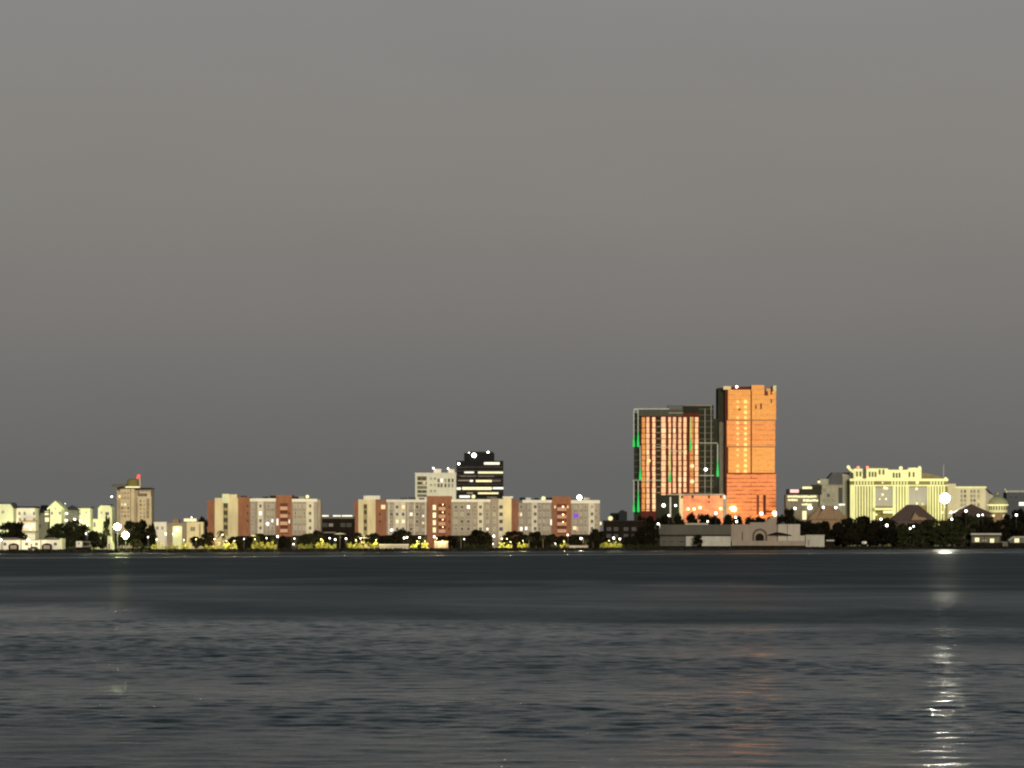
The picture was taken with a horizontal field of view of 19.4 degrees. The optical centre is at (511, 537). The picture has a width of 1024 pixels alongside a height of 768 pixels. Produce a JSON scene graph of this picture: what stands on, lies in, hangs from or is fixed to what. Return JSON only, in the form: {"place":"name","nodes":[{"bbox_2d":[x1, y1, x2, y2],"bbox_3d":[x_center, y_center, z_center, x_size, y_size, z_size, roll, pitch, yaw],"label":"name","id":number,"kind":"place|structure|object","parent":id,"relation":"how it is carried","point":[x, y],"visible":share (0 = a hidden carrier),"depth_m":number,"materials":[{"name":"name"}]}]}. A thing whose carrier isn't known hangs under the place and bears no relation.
{"place":"outdoors","nodes":[
{"label":"outdoors","id":0,"kind":"place"},
{"bbox_2d":[0,502,16,537],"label":"house","id":1,"kind":"structure","parent":0,"point":[7,511],"depth_m":1370.90,"materials":[{"name":"paint"}]},
{"bbox_2d":[16,506,39,539],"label":"house","id":2,"kind":"structure","parent":0,"point":[28,516],"depth_m":1379.77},
{"bbox_2d":[39,505,49,538],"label":"house","id":3,"kind":"structure","parent":0,"point":[44,519],"depth_m":1391.88,"materials":[{"name":"paint"}]},
{"bbox_2d":[47,501,67,527],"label":"house","id":4,"kind":"structure","parent":0,"point":[57,509],"depth_m":1388.44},
{"bbox_2d":[65,505,78,548],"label":"house","id":5,"kind":"structure","parent":0,"point":[72,512],"depth_m":1399.61,"materials":[{"name":"stone"}]},
{"bbox_2d":[77,507,93,548],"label":"house","id":6,"kind":"structure","parent":0,"point":[85,515],"depth_m":1402.86,"materials":[{"name":"paint"}]},
{"bbox_2d":[93,504,114,548],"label":"house","id":7,"kind":"structure","parent":0,"point":[104,510],"depth_m":1409.10,"materials":[{"name":"paint"}]},
{"bbox_2d":[322,515,354,548],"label":"building","id":8,"kind":"structure","parent":0,"point":[335,524],"depth_m":1500.37,"materials":[{"name":"concrete"}]},
{"bbox_2d":[415,467,456,499],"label":"office building","id":9,"kind":"structure","parent":0,"point":[436,482],"depth_m":1754.23,"materials":[{"name":"beige concrete"}]},
{"bbox_2d":[456,451,503,498],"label":"office tower","id":10,"kind":"structure","parent":0,"point":[480,475],"depth_m":1829.90,"materials":[{"name":"black glass"}]},
{"bbox_2d":[65,545,956,549],"bbox_3d":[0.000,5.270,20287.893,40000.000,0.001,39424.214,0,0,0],"label":"ground","id":11,"kind":"structure","parent":0,"point":[475,548],"depth_m":1664.32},
{"bbox_2d":[0,521,27,538],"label":"tree","id":12,"kind":"object","parent":11,"relation":"on","point":[13,531],"visible":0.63,"depth_m":1329.52,"materials":[{"name":"green plant"}]},
{"bbox_2d":[0,537,64,549],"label":"boathouse","id":13,"kind":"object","parent":11,"relation":"on","point":[52,543],"visible":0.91,"depth_m":1312.51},
{"bbox_2d":[45,524,62,537],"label":"tree","id":14,"kind":"object","parent":11,"relation":"on","point":[54,531],"visible":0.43,"depth_m":1348.16,"materials":[{"name":"green plant"}]},
{"bbox_2d":[44,519,82,548],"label":"tree","id":15,"kind":"object","parent":11,"relation":"on","point":[66,529],"visible":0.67,"depth_m":1357.33,"materials":[{"name":"green plant"}]},
{"bbox_2d":[56,534,79,548],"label":"tree","id":16,"kind":"object","parent":11,"relation":"on","point":[69,541],"visible":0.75,"depth_m":1340.30,"materials":[{"name":"green plant"}]},
{"bbox_2d":[75,523,90,545],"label":"tree","id":17,"kind":"object","parent":11,"relation":"on","point":[83,528],"visible":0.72,"depth_m":1363.21,"materials":[{"name":"green plant"}]},
{"bbox_2d":[76,541,90,549],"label":"kiosk","id":18,"kind":"object","parent":11,"relation":"on","point":[79,545],"visible":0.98,"depth_m":1329.69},
{"bbox_2d":[84,530,103,548],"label":"tree","id":19,"kind":"object","parent":11,"relation":"on","point":[93,537],"visible":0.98,"depth_m":1351.63,"materials":[{"name":"green plant"}]},
{"bbox_2d":[97,534,107,549],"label":"tree","id":20,"kind":"object","parent":11,"relation":"on","point":[104,538],"visible":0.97,"depth_m":1354.92,"materials":[{"name":"green plant"}]},
{"bbox_2d":[102,515,110,537],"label":"tree","id":21,"kind":"object","parent":11,"relation":"on","point":[106,523],"visible":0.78,"depth_m":1394.99,"materials":[{"name":"green plant"}]},
{"bbox_2d":[115,533,128,548],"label":"tree","id":22,"kind":"object","parent":11,"relation":"on","point":[121,540],"visible":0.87,"depth_m":1374.86,"materials":[{"name":"green plant"}]},
{"bbox_2d":[111,475,154,547],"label":"tower block","id":23,"kind":"structure","parent":11,"relation":"on","point":[135,503],"depth_m":1547.56,"materials":[{"name":"beige concrete"}]},
{"bbox_2d":[124,520,143,548],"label":"tree","id":24,"kind":"object","parent":11,"relation":"on","point":[129,526],"visible":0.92,"depth_m":1415.20,"materials":[{"name":"green plant"}]},
{"bbox_2d":[138,519,155,548],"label":"tree","id":25,"kind":"object","parent":11,"relation":"on","point":[144,541],"visible":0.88,"depth_m":1422.76,"materials":[{"name":"green plant"}]},
{"bbox_2d":[145,523,156,547],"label":"tree","id":26,"kind":"object","parent":11,"relation":"on","point":[152,536],"visible":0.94,"depth_m":1414.55,"materials":[{"name":"green plant"}]},
{"bbox_2d":[154,517,205,548],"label":"clubhouse","id":27,"kind":"structure","parent":11,"relation":"on","point":[176,531],"depth_m":1435.00},
{"bbox_2d":[189,536,202,548],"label":"tree","id":28,"kind":"object","parent":11,"relation":"on","point":[196,542],"visible":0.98,"depth_m":1392.27,"materials":[{"name":"green plant"}]},
{"bbox_2d":[201,532,215,548],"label":"tree","id":29,"kind":"object","parent":11,"relation":"on","point":[208,538],"visible":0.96,"depth_m":1397.81,"materials":[{"name":"green plant"}]},
{"bbox_2d":[251,533,270,548],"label":"tree","id":30,"kind":"object","parent":11,"relation":"on","point":[263,538],"visible":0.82,"depth_m":1420.65,"materials":[{"name":"green plant"}]},
{"bbox_2d":[207,494,321,548],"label":"apartment block","id":31,"kind":"structure","parent":11,"relation":"on","point":[289,517],"depth_m":1478.51,"materials":[{"name":"concrete"}]},
{"bbox_2d":[278,535,291,548],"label":"tree","id":32,"kind":"object","parent":11,"relation":"on","point":[283,543],"visible":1,"depth_m":1431.69,"materials":[{"name":"green plant"}]},
{"bbox_2d":[296,533,322,547],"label":"tree","id":33,"kind":"object","parent":11,"relation":"on","point":[309,538],"visible":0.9,"depth_m":1441.53,"materials":[{"name":"green plant"}]},
{"bbox_2d":[324,535,339,548],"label":"tree","id":34,"kind":"object","parent":11,"relation":"on","point":[333,541],"visible":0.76,"depth_m":1453.27,"materials":[{"name":"green plant"}]},
{"bbox_2d":[339,536,352,547],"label":"tree","id":35,"kind":"object","parent":11,"relation":"on","point":[344,541],"visible":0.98,"depth_m":1460.64,"materials":[{"name":"green plant"}]},
{"bbox_2d":[350,532,364,547],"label":"tree","id":36,"kind":"object","parent":11,"relation":"on","point":[354,537],"visible":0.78,"depth_m":1465.41,"materials":[{"name":"green plant"}]},
{"bbox_2d":[364,533,380,547],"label":"tree","id":37,"kind":"object","parent":11,"relation":"on","point":[374,537],"visible":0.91,"depth_m":1473.08,"materials":[{"name":"green plant"}]},
{"bbox_2d":[379,544,408,548],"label":"garden wall","id":38,"kind":"structure","parent":11,"relation":"on","point":[402,546],"depth_m":1464.66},
{"bbox_2d":[389,533,402,543],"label":"tree","id":39,"kind":"object","parent":11,"relation":"on","point":[393,536],"visible":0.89,"depth_m":1482.77,"materials":[{"name":"green plant"}]},
{"bbox_2d":[392,529,411,543],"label":"tree","id":40,"kind":"object","parent":11,"relation":"on","point":[405,534],"visible":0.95,"depth_m":1486.11,"materials":[{"name":"green plant"}]},
{"bbox_2d":[354,495,512,547],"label":"apartment block","id":41,"kind":"structure","parent":11,"relation":"on","point":[430,517],"depth_m":1563.68,"materials":[{"name":"concrete"}]},
{"bbox_2d":[468,529,492,546],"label":"tree","id":42,"kind":"object","parent":11,"relation":"on","point":[480,535],"visible":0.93,"depth_m":1525.61,"materials":[{"name":"green plant"}]},
{"bbox_2d":[0,546,1023,552],"bbox_3d":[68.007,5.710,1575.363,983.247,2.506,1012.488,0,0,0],"label":"bank scrub","id":43,"kind":"object","parent":11,"relation":"on","point":[574,549],"visible":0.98,"depth_m":1494.35,"materials":[{"name":"black plant"}]},
{"bbox_2d":[502,530,527,547],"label":"tree","id":44,"kind":"object","parent":11,"relation":"on","point":[515,540],"visible":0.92,"depth_m":1545.23,"materials":[{"name":"green plant"}]},
{"bbox_2d":[526,531,544,547],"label":"tree","id":45,"kind":"object","parent":11,"relation":"on","point":[535,541],"visible":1,"depth_m":1557.18,"materials":[{"name":"green plant"}]},
{"bbox_2d":[543,534,557,547],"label":"tree","id":46,"kind":"object","parent":11,"relation":"on","point":[549,539],"visible":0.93,"depth_m":1563.62,"materials":[{"name":"green plant"}]},
{"bbox_2d":[512,495,599,547],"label":"apartment block","id":47,"kind":"structure","parent":11,"relation":"on","point":[557,516],"depth_m":1628.73,"materials":[{"name":"concrete"}]},
{"bbox_2d":[555,535,569,546],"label":"tree","id":48,"kind":"object","parent":11,"relation":"on","point":[561,540],"visible":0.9,"depth_m":1571.26,"materials":[{"name":"green plant"}]},
{"bbox_2d":[565,536,583,545],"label":"tree","id":49,"kind":"object","parent":11,"relation":"on","point":[575,540],"visible":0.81,"depth_m":1576.33,"materials":[{"name":"green plant"}]},
{"bbox_2d":[586,528,599,546],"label":"tree","id":50,"kind":"object","parent":11,"relation":"on","point":[593,537],"visible":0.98,"depth_m":1588.14,"materials":[{"name":"green plant"}]},
{"bbox_2d":[594,531,608,547],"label":"tree","id":51,"kind":"object","parent":11,"relation":"on","point":[603,539],"visible":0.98,"depth_m":1591.84,"materials":[{"name":"green plant"}]},
{"bbox_2d":[620,537,635,547],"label":"tree","id":52,"kind":"object","parent":11,"relation":"on","point":[628,541],"visible":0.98,"depth_m":1607.30,"materials":[{"name":"green plant"}]},
{"bbox_2d":[632,530,645,547],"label":"tree","id":53,"kind":"object","parent":11,"relation":"on","point":[638,536],"visible":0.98,"depth_m":1616.63,"materials":[{"name":"green plant"}]},
{"bbox_2d":[639,524,657,546],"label":"tree","id":54,"kind":"object","parent":11,"relation":"on","point":[649,536],"visible":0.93,"depth_m":1626.35,"materials":[{"name":"green plant"}]},
{"bbox_2d":[645,516,658,546],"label":"tree","id":55,"kind":"object","parent":11,"relation":"on","point":[650,521],"visible":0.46,"depth_m":1726.23,"materials":[{"name":"green plant"}]},
{"bbox_2d":[655,513,672,538],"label":"tree","id":56,"kind":"object","parent":11,"relation":"on","point":[665,519],"visible":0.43,"depth_m":1745.56,"materials":[{"name":"green plant"}]},
{"bbox_2d":[634,405,717,545],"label":"unfinished tower","id":57,"kind":"structure","parent":11,"relation":"on","point":[669,427],"depth_m":1905.03,"materials":[{"name":"metal"}]},
{"bbox_2d":[671,513,683,524],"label":"tree","id":58,"kind":"object","parent":11,"relation":"on","point":[678,519],"visible":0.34,"depth_m":1745.03,"materials":[{"name":"green plant"}]},
{"bbox_2d":[683,512,697,524],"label":"tree","id":59,"kind":"object","parent":11,"relation":"on","point":[690,518],"visible":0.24,"depth_m":1763.31,"materials":[{"name":"green plant"}]},
{"bbox_2d":[658,523,730,547],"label":"long building","id":60,"kind":"structure","parent":11,"relation":"on","point":[680,536],"depth_m":1642.04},
{"bbox_2d":[667,494,726,522],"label":"podium building","id":61,"kind":"structure","parent":11,"relation":"on","point":[704,504],"depth_m":1904.22,"materials":[{"name":"concrete"}]},
{"bbox_2d":[697,514,710,524],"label":"tree","id":62,"kind":"object","parent":11,"relation":"on","point":[703,518],"visible":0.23,"depth_m":1754.87,"materials":[{"name":"green plant"}]},
{"bbox_2d":[729,513,805,546],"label":"arched building","id":63,"kind":"structure","parent":11,"relation":"on","point":[751,534],"depth_m":1682.45,"materials":[{"name":"grey concrete"}]},
{"bbox_2d":[784,507,794,523],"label":"tree","id":64,"kind":"object","parent":11,"relation":"on","point":[789,513],"visible":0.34,"depth_m":1810.20,"materials":[{"name":"green plant"}]},
{"bbox_2d":[784,481,821,523],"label":"sign building","id":65,"kind":"structure","parent":11,"relation":"on","point":[803,500],"depth_m":1910.92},
{"bbox_2d":[796,520,812,535],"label":"tree","id":66,"kind":"object","parent":11,"relation":"on","point":[804,526],"visible":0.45,"depth_m":1743.26,"materials":[{"name":"green plant"}]},
{"bbox_2d":[804,535,824,546],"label":"shed","id":67,"kind":"structure","parent":11,"relation":"on","point":[814,540],"depth_m":1705.15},
{"bbox_2d":[806,522,824,534],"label":"tree","id":68,"kind":"object","parent":11,"relation":"on","point":[813,528],"visible":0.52,"depth_m":1738.33,"materials":[{"name":"green plant"}]},
{"bbox_2d":[815,521,829,546],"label":"tree","id":69,"kind":"object","parent":11,"relation":"on","point":[825,525],"visible":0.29,"depth_m":1760.19,"materials":[{"name":"green plant"}]},
{"bbox_2d":[806,506,846,545],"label":"pavilion","id":70,"kind":"structure","parent":11,"relation":"on","point":[831,515],"depth_m":1862.78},
{"bbox_2d":[818,472,850,517],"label":"hotel annex","id":71,"kind":"object","parent":11,"relation":"on","point":[834,488],"visible":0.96,"depth_m":2040.35,"materials":[{"name":"concrete"}]},
{"bbox_2d":[824,528,844,544],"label":"tree","id":72,"kind":"object","parent":11,"relation":"on","point":[838,537],"visible":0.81,"depth_m":1733.30,"materials":[{"name":"green plant"}]},
{"bbox_2d":[825,522,845,546],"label":"tree","id":73,"kind":"object","parent":11,"relation":"on","point":[837,525],"visible":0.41,"depth_m":1755.49,"materials":[{"name":"green plant"}]},
{"bbox_2d":[839,517,859,546],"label":"tree","id":74,"kind":"object","parent":11,"relation":"on","point":[847,522],"visible":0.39,"depth_m":1776.38,"materials":[{"name":"green plant"}]},
{"bbox_2d":[840,528,860,546],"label":"tree","id":75,"kind":"object","parent":11,"relation":"on","point":[852,537],"visible":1,"depth_m":1738.61,"materials":[{"name":"green plant"}]},
{"bbox_2d":[848,523,865,546],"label":"tree","id":76,"kind":"object","parent":11,"relation":"on","point":[860,527],"visible":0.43,"depth_m":1758.82,"materials":[{"name":"green plant"}]},
{"bbox_2d":[858,528,878,545],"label":"tree","id":77,"kind":"object","parent":11,"relation":"on","point":[870,536],"visible":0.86,"depth_m":1752.28,"materials":[{"name":"green plant"}]},
{"bbox_2d":[875,528,896,545],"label":"tree","id":78,"kind":"object","parent":11,"relation":"on","point":[886,536],"visible":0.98,"depth_m":1761.98,"materials":[{"name":"green plant"}]},
{"bbox_2d":[878,517,893,546],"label":"tree","id":79,"kind":"object","parent":11,"relation":"on","point":[883,522],"visible":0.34,"depth_m":1795.84,"materials":[{"name":"green plant"}]},
{"bbox_2d":[847,463,947,545],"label":"hotel","id":80,"kind":"structure","parent":11,"relation":"on","point":[883,492],"depth_m":2028.58,"materials":[{"name":"yellow concrete"}]},
{"bbox_2d":[895,529,918,546],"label":"tree","id":81,"kind":"object","parent":11,"relation":"on","point":[905,536],"visible":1,"depth_m":1777.76,"materials":[{"name":"green plant"}]},
{"bbox_2d":[890,505,935,545],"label":"pavilion","id":82,"kind":"structure","parent":11,"relation":"on","point":[906,514],"depth_m":1915.54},
{"bbox_2d":[910,529,936,546],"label":"tree","id":83,"kind":"object","parent":11,"relation":"on","point":[923,536],"visible":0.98,"depth_m":1791.39,"materials":[{"name":"green plant"}]},
{"bbox_2d":[918,519,935,546],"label":"tree","id":84,"kind":"object","parent":11,"relation":"on","point":[928,525],"visible":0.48,"depth_m":1831.79,"materials":[{"name":"green plant"}]},
{"bbox_2d":[931,519,949,545],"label":"tree","id":85,"kind":"object","parent":11,"relation":"on","point":[938,528],"visible":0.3,"depth_m":1847.21,"materials":[{"name":"green plant"}]},
{"bbox_2d":[930,528,958,545],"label":"tree","id":86,"kind":"object","parent":11,"relation":"on","point":[949,538],"visible":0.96,"depth_m":1809.04,"materials":[{"name":"green plant"}]},
{"bbox_2d":[943,517,962,545],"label":"tree","id":87,"kind":"object","parent":11,"relation":"on","point":[955,522],"visible":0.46,"depth_m":1859.93,"materials":[{"name":"green plant"}]},
{"bbox_2d":[953,511,970,545],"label":"tree","id":88,"kind":"object","parent":11,"relation":"on","point":[965,519],"visible":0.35,"depth_m":1891.94,"materials":[{"name":"green plant"}]},
{"bbox_2d":[952,526,975,545],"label":"tree","id":89,"kind":"object","parent":11,"relation":"on","point":[964,532],"visible":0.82,"depth_m":1827.04,"materials":[{"name":"green plant"}]},
{"bbox_2d":[948,484,992,545],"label":"hotel wing","id":90,"kind":"structure","parent":11,"relation":"on","point":[960,497],"depth_m":2049.63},
{"bbox_2d":[950,504,992,545],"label":"pavilion","id":91,"kind":"structure","parent":11,"relation":"on","point":[972,509],"depth_m":1960.19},
{"bbox_2d":[969,513,981,525],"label":"tree","id":92,"kind":"object","parent":11,"relation":"on","point":[974,520],"visible":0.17,"depth_m":1895.32,"materials":[{"name":"green plant"}]},
{"bbox_2d":[965,524,987,538],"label":"tree","id":93,"kind":"object","parent":11,"relation":"on","point":[980,527],"visible":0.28,"depth_m":1854.31,"materials":[{"name":"green plant"}]},
{"bbox_2d":[979,520,995,532],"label":"tree","id":94,"kind":"object","parent":11,"relation":"on","point":[991,527],"visible":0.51,"depth_m":1872.22,"materials":[{"name":"green plant"}]},
{"bbox_2d":[968,533,1007,546],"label":"boathouse","id":95,"kind":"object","parent":11,"relation":"on","point":[986,539],"visible":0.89,"depth_m":1820.00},
{"bbox_2d":[988,492,1007,527],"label":"domed pavilion","id":96,"kind":"structure","parent":11,"relation":"on","point":[997,507],"depth_m":2044.49,"materials":[{"name":"beige concrete"}]},
{"bbox_2d":[993,527,1011,540],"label":"tree","id":97,"kind":"object","parent":11,"relation":"on","point":[1005,534],"visible":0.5,"depth_m":1853.69,"materials":[{"name":"green plant"}]},
{"bbox_2d":[994,518,1011,530],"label":"tree","id":98,"kind":"object","parent":11,"relation":"on","point":[1000,523],"visible":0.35,"depth_m":1887.00,"materials":[{"name":"green plant"}]},
{"bbox_2d":[1003,509,1020,520],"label":"tree","id":99,"kind":"object","parent":11,"relation":"on","point":[1007,516],"visible":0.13,"depth_m":1946.71,"materials":[{"name":"green plant"}]},
{"bbox_2d":[1006,536,1023,546],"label":"boathouse","id":100,"kind":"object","parent":11,"relation":"on","point":[1016,541],"visible":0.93,"depth_m":1843.44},
{"bbox_2d":[1006,519,1023,535],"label":"tree","id":101,"kind":"object","parent":11,"relation":"on","point":[1012,524],"visible":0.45,"depth_m":1887.68,"materials":[{"name":"green plant"}]},
{"bbox_2d":[1010,527,1023,535],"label":"tree","id":102,"kind":"object","parent":11,"relation":"on","point":[1019,531],"visible":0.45,"depth_m":1868.72,"materials":[{"name":"green plant"}]},
{"bbox_2d":[0,549,1023,767],"bbox_3d":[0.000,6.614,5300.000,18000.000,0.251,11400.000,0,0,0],"label":"water","id":103,"kind":"structure","parent":0,"point":[902,658],"depth_m":162.72,"materials":[{"name":"grey liquid"}]},
{"bbox_2d":[0,547,1023,553],"bbox_3d":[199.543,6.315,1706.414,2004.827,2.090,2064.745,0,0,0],"label":"shore bank","id":104,"kind":"structure","parent":0,"point":[356,550],"depth_m":1461.71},
{"bbox_2d":[0,0,1023,532],"label":"sky","id":105,"kind":"structure","parent":0,"point":[337,253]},
{"bbox_2d":[610,510,626,519],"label":"distant building","id":106,"kind":"structure","parent":0,"point":[621,515],"depth_m":2077.50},
{"bbox_2d":[600,516,643,547],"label":"building","id":107,"kind":"structure","parent":0,"point":[618,529],"depth_m":1632.53,"materials":[{"name":"concrete"}]},
{"bbox_2d":[716,385,775,523],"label":"unfinished tower","id":108,"kind":"structure","parent":0,"point":[746,417],"depth_m":1960.61,"materials":[{"name":"concrete"}]},
{"bbox_2d":[1003,489,1023,518],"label":"distant building","id":109,"kind":"structure","parent":0,"point":[1014,499],"depth_m":2297.57,"materials":[{"name":"concrete"}]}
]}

